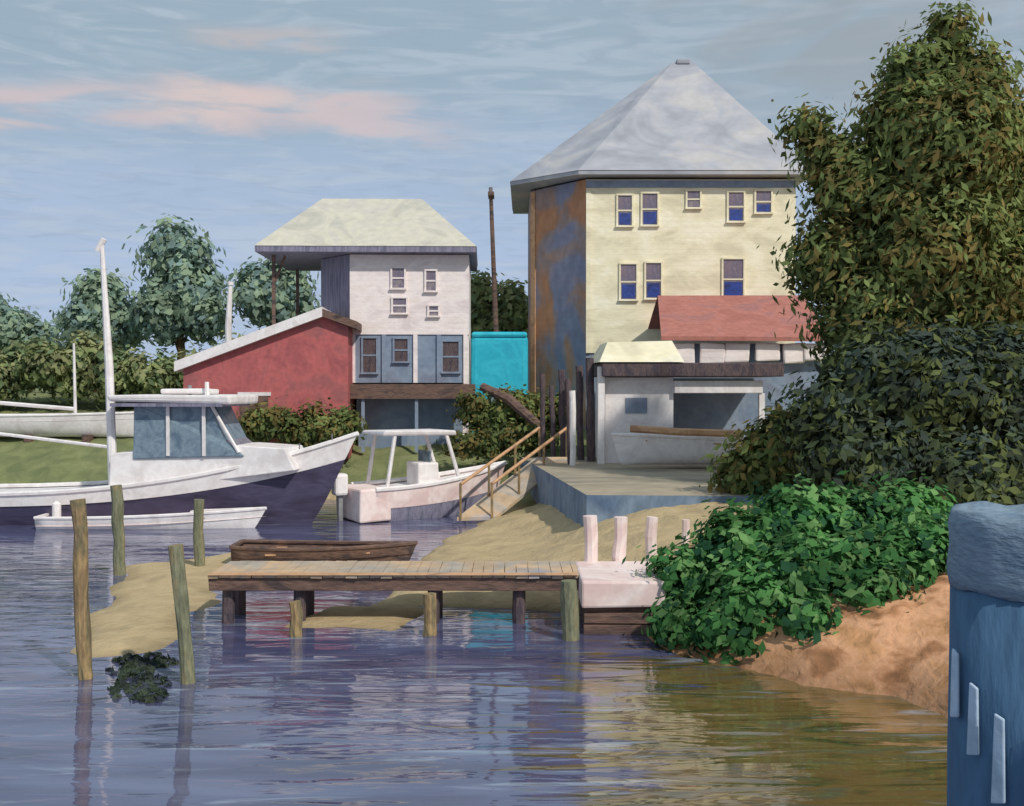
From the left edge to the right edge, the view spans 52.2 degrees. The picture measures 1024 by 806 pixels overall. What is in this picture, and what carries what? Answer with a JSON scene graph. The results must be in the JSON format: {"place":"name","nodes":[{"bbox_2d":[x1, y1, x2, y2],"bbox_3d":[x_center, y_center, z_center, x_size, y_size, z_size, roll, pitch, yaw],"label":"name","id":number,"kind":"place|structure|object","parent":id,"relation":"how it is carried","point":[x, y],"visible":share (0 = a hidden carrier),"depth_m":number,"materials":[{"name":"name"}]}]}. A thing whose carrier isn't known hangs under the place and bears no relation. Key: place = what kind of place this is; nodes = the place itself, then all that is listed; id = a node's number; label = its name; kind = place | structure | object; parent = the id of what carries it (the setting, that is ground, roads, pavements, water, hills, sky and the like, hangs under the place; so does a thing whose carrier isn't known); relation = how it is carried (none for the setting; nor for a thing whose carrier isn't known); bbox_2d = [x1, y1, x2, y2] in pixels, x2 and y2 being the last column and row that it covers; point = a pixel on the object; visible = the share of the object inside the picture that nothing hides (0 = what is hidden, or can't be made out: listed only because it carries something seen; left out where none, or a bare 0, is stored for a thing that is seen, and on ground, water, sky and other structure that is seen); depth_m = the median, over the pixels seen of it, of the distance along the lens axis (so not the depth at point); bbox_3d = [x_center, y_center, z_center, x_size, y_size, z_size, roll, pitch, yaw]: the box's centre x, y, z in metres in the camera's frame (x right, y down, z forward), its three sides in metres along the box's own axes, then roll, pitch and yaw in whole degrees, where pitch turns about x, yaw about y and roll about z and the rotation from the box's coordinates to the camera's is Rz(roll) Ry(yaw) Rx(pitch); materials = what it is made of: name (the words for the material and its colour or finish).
{"place":"outdoors","nodes":[
{"label":"outdoors","id":0,"kind":"place"},
{"bbox_2d":[355,335,462,382],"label":"storey front","id":1,"kind":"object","parent":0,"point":[427,364],"visible":0.64,"depth_m":40.09,"materials":[{"name":"grey paint"}]},
{"bbox_2d":[360,372,378,373],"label":"sill","id":2,"kind":"structure","parent":1,"relation":"attached to","point":[369,372],"depth_m":39.94,"materials":[{"name":"grey paint"}]},
{"bbox_2d":[363,338,375,371],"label":"pane","id":3,"kind":"object","parent":2,"relation":"on","point":[369,348],"visible":1,"depth_m":40.01,"materials":[{"name":"glass"}]},
{"bbox_2d":[382,335,385,382],"bbox_3d":[-4.901,-1.696,40.019,0.160,1.840,0.075,0,1,-2],"label":"pilaster","id":4,"kind":"object","parent":1,"relation":"attached to","point":[383,358],"visible":1,"depth_m":39.98,"materials":[{"name":"grey paint"}]},
{"bbox_2d":[392,361,409,362],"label":"sill","id":5,"kind":"structure","parent":1,"relation":"attached to","point":[400,361],"depth_m":39.96,"materials":[{"name":"grey paint"}]},
{"bbox_2d":[395,339,407,360],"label":"pane","id":6,"kind":"object","parent":5,"relation":"on","point":[401,344],"visible":1,"depth_m":40.04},
{"bbox_2d":[350,254,468,334],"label":"front wall","id":7,"kind":"structure","parent":1,"relation":"on","point":[371,293],"depth_m":40.00,"materials":[{"name":"paint"}]},
{"bbox_2d":[390,288,406,289],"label":"sill","id":8,"kind":"structure","parent":7,"relation":"attached to","point":[398,288],"depth_m":39.86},
{"bbox_2d":[392,268,403,287],"bbox_3d":[-4.350,-4.775,39.953,0.450,0.750,0.019,0,1,-1],"label":"pane","id":9,"kind":"object","parent":8,"relation":"on","point":[397,272],"visible":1,"depth_m":39.94,"materials":[{"name":"purple glass"}]},
{"bbox_2d":[390,313,408,314],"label":"sill","id":10,"kind":"structure","parent":7,"relation":"attached to","point":[399,313],"depth_m":39.89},
{"bbox_2d":[393,298,405,312],"bbox_3d":[-4.300,-3.725,39.972,0.500,0.550,0.018,0,1,-2],"label":"pane","id":11,"kind":"object","parent":10,"relation":"on","point":[399,301],"visible":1,"depth_m":39.96,"materials":[{"name":"grey glass"}]},
{"bbox_2d":[424,290,437,292],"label":"sill","id":12,"kind":"structure","parent":7,"relation":"attached to","point":[430,291],"depth_m":39.90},
{"bbox_2d":[426,271,435,289],"bbox_3d":[-3.100,-4.675,39.987,0.360,0.750,0.018,0,1,-2],"label":"pane","id":13,"kind":"object","parent":12,"relation":"on","point":[430,275],"visible":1,"depth_m":39.98,"materials":[{"name":"purple glass"}]},
{"bbox_2d":[413,335,417,382],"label":"pilaster","id":14,"kind":"object","parent":1,"relation":"attached to","point":[415,358],"visible":1,"depth_m":40.02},
{"bbox_2d":[437,335,440,382],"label":"pilaster","id":15,"kind":"object","parent":1,"relation":"attached to","point":[438,358],"visible":1,"depth_m":40.04,"materials":[{"name":"grey paint"}]},
{"bbox_2d":[440,372,460,373],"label":"sill","id":16,"kind":"structure","parent":1,"relation":"attached to","point":[450,372],"depth_m":40.03,"materials":[{"name":"grey paint"}]},
{"bbox_2d":[443,342,458,371],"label":"pane","id":17,"kind":"object","parent":16,"relation":"on","point":[450,364],"visible":1,"depth_m":40.10,"materials":[{"name":"glass"}]},
{"bbox_2d":[463,335,467,382],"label":"pilaster","id":18,"kind":"object","parent":1,"relation":"attached to","point":[465,358],"visible":1,"depth_m":40.06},
{"bbox_2d":[0,500,947,805],"bbox_3d":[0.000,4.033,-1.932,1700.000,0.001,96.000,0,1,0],"label":"water","id":19,"kind":"structure","parent":0,"point":[476,706],"depth_m":12.62,"materials":[{"name":"liquid"}]},
{"bbox_2d":[70,498,92,679],"bbox_3d":[-5.854,3.134,14.257,0.311,3.660,0.218,0,1,0],"label":"piling","id":20,"kind":"object","parent":19,"relation":"in","point":[83,632],"visible":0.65,"depth_m":14.17,"materials":[{"name":"wood"}]},
{"bbox_2d":[110,485,125,575],"bbox_3d":[-8.278,3.281,22.059,0.365,3.116,0.259,0,1,0],"label":"piling","id":21,"kind":"object","parent":19,"relation":"in","point":[118,531],"visible":0.62,"depth_m":21.95,"materials":[{"name":"wood"}]},
{"bbox_2d":[105,651,178,702],"bbox_3d":[-5.100,3.752,14.316,1.026,0.238,2.558,0,1,-13],"label":"floating seaweed","id":22,"kind":"object","parent":19,"relation":"on","point":[146,682],"visible":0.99,"depth_m":14.18,"materials":[{"name":"green plant"}]},
{"bbox_2d":[33,507,266,529],"bbox_3d":[-10.065,3.283,29.360,6.350,0.745,1.179,0,1,0],"label":"skiff","id":23,"kind":"object","parent":19,"relation":"on","point":[248,517],"visible":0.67,"depth_m":28.98,"materials":[{"name":"white paint"}]},
{"bbox_2d":[0,237,358,525],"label":"lobster boat","id":24,"kind":"object","parent":19,"relation":"on","point":[190,444],"visible":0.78,"depth_m":29.72,"materials":[{"name":"white paint"}]},
{"bbox_2d":[168,544,195,684],"bbox_3d":[-4.387,3.433,14.059,0.464,3.072,0.206,0,1,0],"label":"piling","id":25,"kind":"object","parent":19,"relation":"in","point":[182,609],"visible":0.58,"depth_m":13.97,"materials":[{"name":"wood"}]},
{"bbox_2d":[193,499,204,566],"bbox_3d":[-6.773,3.452,22.661,0.260,2.735,0.237,0,1,0],"label":"piling","id":26,"kind":"object","parent":19,"relation":"in","point":[199,545],"visible":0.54,"depth_m":22.55,"materials":[{"name":"wood"}]},
{"bbox_2d":[289,600,302,637],"bbox_3d":[-3.437,4.039,16.673,0.249,1.778,0.224,0,1,0],"label":"piling","id":27,"kind":"object","parent":19,"relation":"in","point":[296,620],"visible":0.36,"depth_m":16.57,"materials":[{"name":"wood"}]},
{"bbox_2d":[229,539,417,560],"bbox_3d":[-4.113,3.372,23.125,4.054,0.657,1.179,0,1,1],"label":"rowboat","id":28,"kind":"object","parent":19,"relation":"on","point":[279,550],"visible":0.81,"depth_m":22.80,"materials":[{"name":"brown wood"}]},
{"bbox_2d":[207,561,578,623],"bbox_3d":[-1.927,3.766,18.039,6.261,1.864,1.465,0,1,0],"label":"wooden dock","id":29,"kind":"object","parent":19,"relation":"in","point":[233,581],"visible":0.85,"depth_m":17.44,"materials":[{"name":"brown wood"}]},
{"bbox_2d":[332,429,506,522],"bbox_3d":[-2.725,2.322,32.240,5.884,3.069,2.153,-1,1,-30],"label":"motorboat","id":30,"kind":"object","parent":19,"relation":"on","point":[425,488],"visible":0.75,"depth_m":31.41,"materials":[{"name":"pink paint"}]},
{"bbox_2d":[423,592,436,635],"bbox_3d":[-1.329,3.992,16.772,0.248,1.878,0.245,0,1,0],"label":"piling","id":31,"kind":"object","parent":19,"relation":"in","point":[430,611],"visible":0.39,"depth_m":16.67,"materials":[{"name":"wood"}]},
{"bbox_2d":[560,579,578,640],"bbox_3d":[0.922,3.865,16.465,0.320,2.142,0.309,0,1,0],"label":"piling","id":32,"kind":"object","parent":19,"relation":"in","point":[569,610],"visible":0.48,"depth_m":16.34,"materials":[{"name":"wood"}]},
{"bbox_2d":[583,515,597,561],"bbox_3d":[1.397,3.446,18.661,0.275,2.882,0.267,0,1,0],"label":"white post","id":33,"kind":"object","parent":19,"relation":"in","point":[591,536],"visible":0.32,"depth_m":18.54,"materials":[{"name":"pink paint"}]},
{"bbox_2d":[611,516,627,560],"bbox_3d":[1.928,3.466,18.762,0.282,2.843,0.269,0,1,0],"label":"white post","id":34,"kind":"object","parent":19,"relation":"in","point":[620,540],"visible":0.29,"depth_m":18.64,"materials":[{"name":"pink paint"}]},
{"bbox_2d":[576,561,664,634],"bbox_3d":[1.782,3.663,17.665,1.351,1.678,2.021,0,1,0],"label":"dock landing","id":35,"kind":"object","parent":19,"relation":"in","point":[614,596],"visible":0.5,"depth_m":16.75,"materials":[{"name":"pink paint"}]},
{"bbox_2d":[645,516,657,563],"bbox_3d":[2.518,3.470,18.961,0.255,2.824,0.245,0,1,0],"label":"white post","id":36,"kind":"object","parent":19,"relation":"in","point":[651,532],"visible":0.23,"depth_m":18.85,"materials":[{"name":"pink paint"}]},
{"bbox_2d":[681,519,689,543],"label":"white post","id":37,"kind":"object","parent":19,"relation":"in","point":[685,526],"visible":0.14,"depth_m":19.29,"materials":[{"name":"pink paint"}]},
{"bbox_2d":[947,501,1023,805],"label":"wrapped piling","id":38,"kind":"object","parent":19,"relation":"in","point":[985,728],"visible":1,"depth_m":5.30,"materials":[{"name":"plastic"}]},
{"bbox_2d":[0,388,949,717],"bbox_3d":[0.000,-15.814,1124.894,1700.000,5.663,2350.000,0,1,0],"label":"ground","id":39,"kind":"structure","parent":0,"point":[892,648],"depth_m":18.97,"materials":[{"name":"sand"}]},
{"bbox_2d":[0,294,65,354],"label":"sage tree","id":40,"kind":"object","parent":39,"relation":"on","point":[16,323],"visible":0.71,"depth_m":55.15,"materials":[{"name":"green plant"}]},
{"bbox_2d":[0,343,133,442],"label":"beached dinghy","id":41,"kind":"object","parent":39,"relation":"on","point":[88,427],"visible":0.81,"depth_m":41.03,"materials":[{"name":"white paint"}]},
{"bbox_2d":[49,268,149,391],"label":"sage tree","id":42,"kind":"object","parent":39,"relation":"on","point":[84,312],"visible":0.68,"depth_m":52.89,"materials":[{"name":"green plant"}]},
{"bbox_2d":[0,328,244,410],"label":"hedgerow","id":43,"kind":"object","parent":39,"relation":"on","point":[29,366],"visible":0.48,"depth_m":46.28,"materials":[{"name":"green plant"}]},
{"bbox_2d":[120,213,245,359],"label":"sage tree","id":44,"kind":"object","parent":39,"relation":"on","point":[184,288],"visible":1,"depth_m":50.92,"materials":[{"name":"green plant"}]},
{"bbox_2d":[225,282,233,341],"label":"flagpole","id":45,"kind":"object","parent":39,"relation":"on","point":[228,328],"visible":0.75,"depth_m":44.84,"materials":[{"name":"white paint"}]},
{"bbox_2d":[174,307,361,458],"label":"red shed","id":46,"kind":"structure","parent":39,"relation":"on","point":[302,358],"depth_m":38.17,"materials":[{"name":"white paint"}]},
{"bbox_2d":[240,396,267,442],"bbox_3d":[-9.402,0.857,38.134,1.000,2.200,0.046,0,1,-3],"label":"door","id":47,"kind":"structure","parent":46,"relation":"in","point":[260,398],"depth_m":38.10,"materials":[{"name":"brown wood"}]},
{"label":"middle storey","id":48,"kind":"object","parent":46,"relation":"attached to","visible":0},
{"bbox_2d":[321,254,349,318],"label":"canted left wall","id":49,"kind":"structure","parent":48,"relation":"on","point":[335,285],"depth_m":40.65,"materials":[{"name":"wood"}]},
{"bbox_2d":[254,199,477,265],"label":"roof","id":50,"kind":"structure","parent":49,"relation":"on","point":[371,222],"depth_m":40.58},
{"bbox_2d":[255,246,476,270],"bbox_3d":[-5.597,-5.859,42.674,8.300,0.216,6.660,0,1,-1],"label":"roof eave","id":51,"kind":"object","parent":50,"relation":"attached to","point":[304,258],"visible":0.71,"depth_m":39.56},
{"bbox_2d":[220,256,320,329],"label":"sage tree","id":52,"kind":"object","parent":39,"relation":"on","point":[252,293],"visible":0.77,"depth_m":49.01,"materials":[{"name":"green plant"}]},
{"bbox_2d":[272,255,275,324],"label":"porch post","id":53,"kind":"object","parent":39,"relation":"on","point":[273,290],"visible":0.36,"depth_m":40.06,"materials":[{"name":"brown wood"}]},
{"bbox_2d":[236,383,566,464],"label":"shoreline shrubs","id":54,"kind":"object","parent":39,"relation":"on","point":[497,427],"visible":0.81,"depth_m":37.05,"materials":[{"name":"green plant"}]},
{"bbox_2d":[479,383,539,428],"bbox_3d":[0.030,0.134,37.834,2.757,1.743,0.537,1,1,35],"label":"driftwood log","id":55,"kind":"object","parent":54,"relation":"on","point":[517,407],"visible":0.79,"depth_m":37.75,"materials":[{"name":"brown wood"}]},
{"bbox_2d":[358,399,462,447],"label":"storey","id":56,"kind":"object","parent":39,"relation":"on","point":[385,414],"visible":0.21,"depth_m":40.17,"materials":[{"name":"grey paint"}]},
{"bbox_2d":[350,384,474,398],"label":"deck fascia","id":57,"kind":"structure","parent":56,"relation":"on","point":[403,391],"depth_m":39.01,"materials":[{"name":"wood"}]},
{"bbox_2d":[463,260,470,434],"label":"wall","id":58,"kind":"structure","parent":39,"relation":"on","point":[469,366],"depth_m":41.59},
{"bbox_2d":[488,187,498,331],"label":"utility pole","id":59,"kind":"object","parent":39,"relation":"on","point":[493,271],"visible":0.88,"depth_m":43.83,"materials":[{"name":"brown wood"}]},
{"bbox_2d":[471,332,527,431],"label":"turquoise shed","id":60,"kind":"structure","parent":39,"relation":"on","point":[498,359],"depth_m":40.98,"materials":[{"name":"paint"}]},
{"bbox_2d":[471,268,527,337],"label":"olive tree","id":61,"kind":"object","parent":39,"relation":"on","point":[512,300],"visible":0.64,"depth_m":51.08,"materials":[{"name":"green plant"}]},
{"bbox_2d":[457,426,566,520],"bbox_3d":[0.147,2.076,32.126,0.933,2.564,5.371,1,1,32],"label":"gangway","id":62,"kind":"object","parent":39,"relation":"on","point":[510,492],"visible":0.88,"depth_m":31.53,"materials":[{"name":"beige wood"}]},
{"bbox_2d":[528,180,585,429],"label":"canted left wall","id":63,"kind":"structure","parent":39,"relation":"on","point":[560,277],"depth_m":43.10,"materials":[{"name":"brown"}]},
{"bbox_2d":[531,191,535,395],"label":"corner board","id":64,"kind":"object","parent":63,"relation":"attached to","point":[533,291],"visible":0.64,"depth_m":44.30,"materials":[{"name":"beige wood"}]},
{"bbox_2d":[521,457,770,526],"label":"stone pier","id":65,"kind":"structure","parent":39,"relation":"on","point":[578,491],"depth_m":26.62,"materials":[{"name":"concrete"}]},
{"bbox_2d":[539,374,546,456],"bbox_3d":[1.092,1.790,36.033,0.305,5.612,0.200,0,1,0],"label":"mooring post","id":66,"kind":"object","parent":65,"relation":"on","point":[542,405],"visible":0.47,"depth_m":35.94,"materials":[{"name":"wood"}]},
{"bbox_2d":[549,385,555,456],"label":"mooring post","id":67,"kind":"object","parent":65,"relation":"on","point":[552,418],"visible":0.45,"depth_m":35.15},
{"bbox_2d":[558,370,565,456],"bbox_3d":[1.743,1.735,35.533,0.360,5.745,0.269,0,1,0],"label":"mooring post","id":68,"kind":"object","parent":65,"relation":"on","point":[562,405],"visible":0.47,"depth_m":35.41,"materials":[{"name":"wood"}]},
{"bbox_2d":[565,379,570,464],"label":"mooring post","id":69,"kind":"object","parent":65,"relation":"on","point":[567,385],"visible":0.37,"depth_m":32.95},
{"bbox_2d":[569,390,575,465],"bbox_3d":[1.897,2.130,32.642,0.234,5.041,0.214,0,1,0],"label":"white post","id":70,"kind":"object","parent":65,"relation":"on","point":[572,400],"visible":0.47,"depth_m":32.54,"materials":[{"name":"paint"}]},
{"bbox_2d":[575,366,584,459],"bbox_3d":[2.311,1.682,35.035,0.368,5.868,0.269,0,1,0],"label":"mooring post","id":71,"kind":"object","parent":65,"relation":"on","point":[579,408],"visible":0.53,"depth_m":34.92,"materials":[{"name":"wood"}]},
{"bbox_2d":[586,358,595,461],"bbox_3d":[2.610,1.569,34.434,0.371,6.110,0.301,0,1,0],"label":"mooring post","id":72,"kind":"object","parent":65,"relation":"on","point":[590,433],"visible":0.52,"depth_m":34.30,"materials":[{"name":"wood"}]},
{"bbox_2d":[611,425,742,463],"bbox_3d":[4.961,1.247,31.330,3.957,1.209,1.688,0,1,0],"label":"varnished rail dinghy","id":73,"kind":"object","parent":65,"relation":"on","point":[659,445],"visible":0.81,"depth_m":30.93,"materials":[{"name":"white paint"}]},
{"bbox_2d":[592,341,783,463],"bbox_3d":[5.653,-0.042,35.056,5.920,4.000,3.850,0,1,-1],"label":"boathouse","id":74,"kind":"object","parent":65,"relation":"on","point":[622,405],"visible":0.74,"depth_m":33.62,"materials":[{"name":"white paint"}]},
{"bbox_2d":[625,398,646,412],"bbox_3d":[4.000,0.083,33.622,0.700,0.500,0.027,0,1,-2],"label":"window","id":75,"kind":"structure","parent":74,"relation":"in","point":[632,405],"depth_m":33.61,"materials":[{"name":"glass"}]},
{"bbox_2d":[648,295,826,429],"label":"red roofed shed","id":76,"kind":"structure","parent":39,"relation":"on","point":[723,317],"depth_m":37.63,"materials":[{"name":"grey paint"}]},
{"bbox_2d":[699,402,801,497],"bbox_3d":[5.826,1.272,24.124,2.970,2.641,2.611,0,1,0],"label":"shrub","id":77,"kind":"object","parent":39,"relation":"on","point":[746,464],"visible":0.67,"depth_m":23.68,"materials":[{"name":"green plant"}]},
{"bbox_2d":[622,466,963,664],"bbox_3d":[4.867,2.558,16.539,6.159,2.939,4.416,0,1,0],"label":"green bush","id":78,"kind":"object","parent":39,"relation":"on","point":[729,577],"visible":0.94,"depth_m":15.77,"materials":[{"name":"green plant"}]},
{"bbox_2d":[756,0,1023,373],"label":"evergreen tree","id":79,"kind":"object","parent":39,"relation":"on","point":[918,198],"visible":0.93,"depth_m":23.72,"materials":[{"name":"green plant"}]},
{"bbox_2d":[764,309,1023,505],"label":"dark cedar tree","id":80,"kind":"object","parent":39,"relation":"on","point":[944,407],"visible":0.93,"depth_m":21.20,"materials":[{"name":"green plant"}]},
{"bbox_2d":[0,0,1023,364],"label":"sky","id":81,"kind":"structure","parent":0,"point":[235,118],"materials":[{"name":"blue"}]},
{"bbox_2d":[586,353,652,409],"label":"ground floor front","id":82,"kind":"structure","parent":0,"point":[589,355],"depth_m":42.05,"materials":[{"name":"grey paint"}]},
{"bbox_2d":[586,179,795,352],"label":"front wall","id":83,"kind":"structure","parent":82,"relation":"on","point":[690,248],"depth_m":41.90,"materials":[{"name":"paint"}]},
{"bbox_2d":[586,188,590,352],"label":"corner board","id":84,"kind":"object","parent":83,"relation":"attached to","point":[588,270],"visible":1,"depth_m":41.88,"materials":[{"name":"wood"}]},
{"bbox_2d":[616,225,633,226],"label":"sill","id":85,"kind":"structure","parent":83,"relation":"attached to","point":[624,225],"depth_m":41.77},
{"bbox_2d":[618,196,631,224],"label":"window","id":86,"kind":"structure","parent":85,"relation":"on","point":[624,202],"depth_m":41.84,"materials":[{"name":"purple glass"}]},
{"bbox_2d":[618,299,638,300],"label":"sill","id":87,"kind":"structure","parent":83,"relation":"attached to","point":[628,299],"depth_m":41.82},
{"bbox_2d":[621,264,635,298],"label":"pane","id":88,"kind":"object","parent":87,"relation":"on","point":[628,272],"visible":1,"depth_m":41.89,"materials":[{"name":"purple glass"}]},
{"bbox_2d":[622,284,634,297],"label":"sash","id":89,"kind":"object","parent":88,"relation":"attached to","point":[628,290],"visible":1,"depth_m":41.89,"materials":[{"name":"blue glass"}]},
{"bbox_2d":[640,225,659,226],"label":"sill","id":90,"kind":"structure","parent":83,"relation":"attached to","point":[649,225],"depth_m":41.78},
{"bbox_2d":[642,194,656,224],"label":"window","id":91,"kind":"structure","parent":90,"relation":"on","point":[649,200],"depth_m":41.84,"materials":[{"name":"purple glass"}]},
{"bbox_2d":[644,212,655,223],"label":"sash","id":92,"kind":"object","parent":91,"relation":"attached to","point":[649,217],"visible":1,"depth_m":41.84,"materials":[{"name":"blue glass"}]},
{"bbox_2d":[510,62,802,210],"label":"roof","id":93,"kind":"structure","parent":83,"relation":"on","point":[675,116],"depth_m":42.86,"materials":[{"name":"grey metal"}]},
{"bbox_2d":[511,170,805,213],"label":"roof eave","id":94,"kind":"object","parent":93,"relation":"attached to","point":[521,190],"visible":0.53,"depth_m":41.73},
{"bbox_2d":[586,180,795,187],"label":"frieze","id":95,"kind":"object","parent":83,"relation":"attached to","point":[688,184],"visible":1,"depth_m":41.81,"materials":[{"name":"grey paint"}]},
{"bbox_2d":[726,221,745,222],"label":"sill","id":96,"kind":"structure","parent":83,"relation":"attached to","point":[735,221],"depth_m":41.76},
{"bbox_2d":[729,192,743,220],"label":"window","id":97,"kind":"structure","parent":96,"relation":"on","point":[736,198],"depth_m":41.84,"materials":[{"name":"purple glass"}]},
{"bbox_2d":[754,212,773,213],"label":"sill","id":98,"kind":"structure","parent":83,"relation":"attached to","point":[763,212],"depth_m":41.76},
{"bbox_2d":[756,191,770,211],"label":"pane","id":99,"kind":"object","parent":98,"relation":"on","point":[763,195],"visible":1,"depth_m":41.84,"materials":[{"name":"purple glass"}]},
{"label":"sill","id":100,"kind":"object","parent":83,"relation":"attached to","visible":0},
{"bbox_2d":[646,263,660,297],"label":"pane","id":101,"kind":"object","parent":100,"relation":"on","point":[653,271],"visible":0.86,"depth_m":41.89,"materials":[{"name":"purple glass"}]},
{"bbox_2d":[647,283,659,296],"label":"sash","id":102,"kind":"object","parent":101,"relation":"attached to","point":[653,289],"visible":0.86,"depth_m":41.89,"materials":[{"name":"blue glass"}]},
{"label":"sill","id":103,"kind":"object","parent":83,"relation":"attached to","visible":0},
{"bbox_2d":[723,259,742,294],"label":"window","id":104,"kind":"structure","parent":103,"relation":"on","point":[733,269],"depth_m":41.89,"materials":[{"name":"purple glass"}]},
{"bbox_2d":[724,282,741,294],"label":"sash","id":105,"kind":"object","parent":104,"relation":"attached to","point":[732,288],"visible":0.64,"depth_m":41.89,"materials":[{"name":"blue glass"}]},
{"bbox_3d":[-4.587,-0.587,39.536,6.400,0.200,0.997,0,1,-1],"label":"deck","id":106,"kind":"object","parent":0,"visible":0},
{"bbox_2d":[361,399,364,451],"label":"deck post","id":107,"kind":"object","parent":106,"relation":"attached to","point":[363,414],"visible":0.79,"depth_m":39.08,"materials":[{"name":"grey paint"}]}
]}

